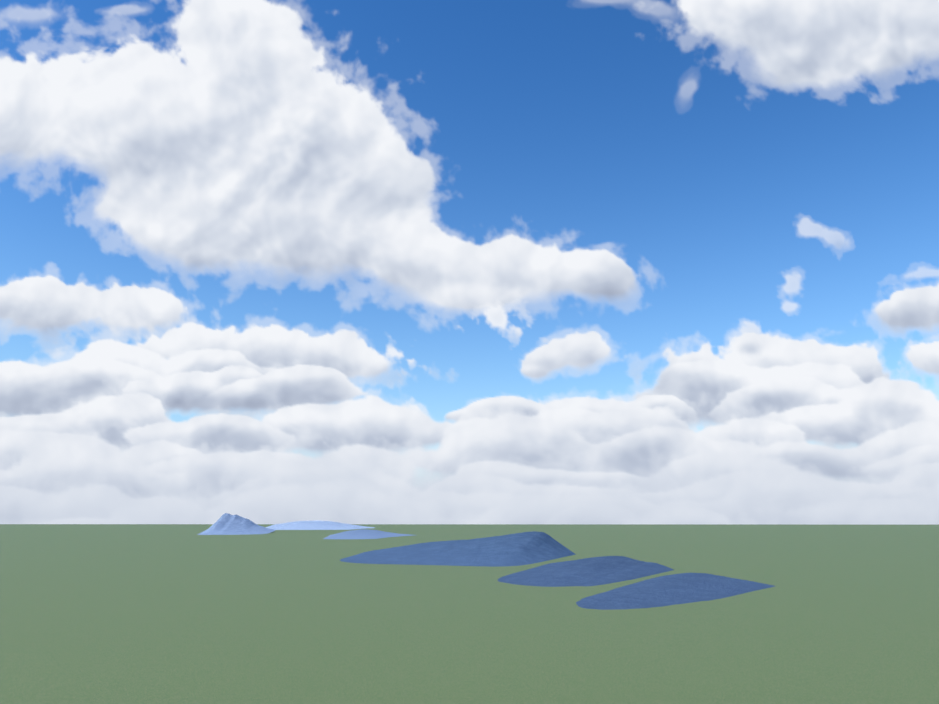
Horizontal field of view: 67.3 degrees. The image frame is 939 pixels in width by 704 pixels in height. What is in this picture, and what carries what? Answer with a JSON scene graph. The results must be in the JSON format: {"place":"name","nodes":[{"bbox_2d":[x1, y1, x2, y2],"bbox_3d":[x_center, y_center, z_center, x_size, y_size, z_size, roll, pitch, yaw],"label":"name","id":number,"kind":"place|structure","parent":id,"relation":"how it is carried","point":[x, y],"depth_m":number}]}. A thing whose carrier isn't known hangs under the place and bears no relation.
{"place":"outdoors","nodes":[
{"label":"outdoors","id":0,"kind":"place"},
{"bbox_2d":[197,513,274,534],"bbox_3d":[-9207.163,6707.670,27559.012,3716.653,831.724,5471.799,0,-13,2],"label":"peak","id":1,"kind":"structure","parent":0,"point":[226,524],"depth_m":27322.87},
{"bbox_2d":[265,520,374,529],"bbox_3d":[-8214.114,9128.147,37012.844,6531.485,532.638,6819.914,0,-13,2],"label":"hill","id":2,"kind":"structure","parent":0,"point":[314,525],"depth_m":37145.23},
{"bbox_2d":[323,529,411,538],"bbox_3d":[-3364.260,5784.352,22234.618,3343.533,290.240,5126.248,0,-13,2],"label":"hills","id":3,"kind":"structure","parent":0,"point":[364,534],"depth_m":22416.53},
{"bbox_2d":[0,0,938,524],"bbox_3d":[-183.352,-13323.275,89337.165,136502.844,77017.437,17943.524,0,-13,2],"label":"cloud","id":4,"kind":"structure","parent":0,"point":[250,136],"depth_m":89854.06},
{"bbox_2d":[0,524,938,703],"bbox_3d":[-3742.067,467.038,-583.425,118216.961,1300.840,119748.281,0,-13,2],"label":"ground","id":5,"kind":"structure","parent":0,"point":[185,614],"depth_m":4410.03},
{"bbox_2d":[340,531,575,566],"bbox_3d":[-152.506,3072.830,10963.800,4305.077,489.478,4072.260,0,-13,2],"label":"hill","id":6,"kind":"structure","parent":5,"relation":"on","point":[523,548],"depth_m":10892.16},
{"bbox_2d":[0,0,938,448],"label":"sky","id":7,"kind":"structure","parent":0,"point":[618,128]},
{"bbox_2d":[497,556,673,586],"bbox_3d":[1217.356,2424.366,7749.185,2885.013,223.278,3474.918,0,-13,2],"label":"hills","id":8,"kind":"structure","parent":0,"point":[596,571],"depth_m":7704.42},
{"bbox_2d":[576,573,774,609],"bbox_3d":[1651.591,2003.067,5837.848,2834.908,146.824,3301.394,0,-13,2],"label":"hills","id":9,"kind":"structure","parent":0,"point":[673,589],"depth_m":5924.86}
]}

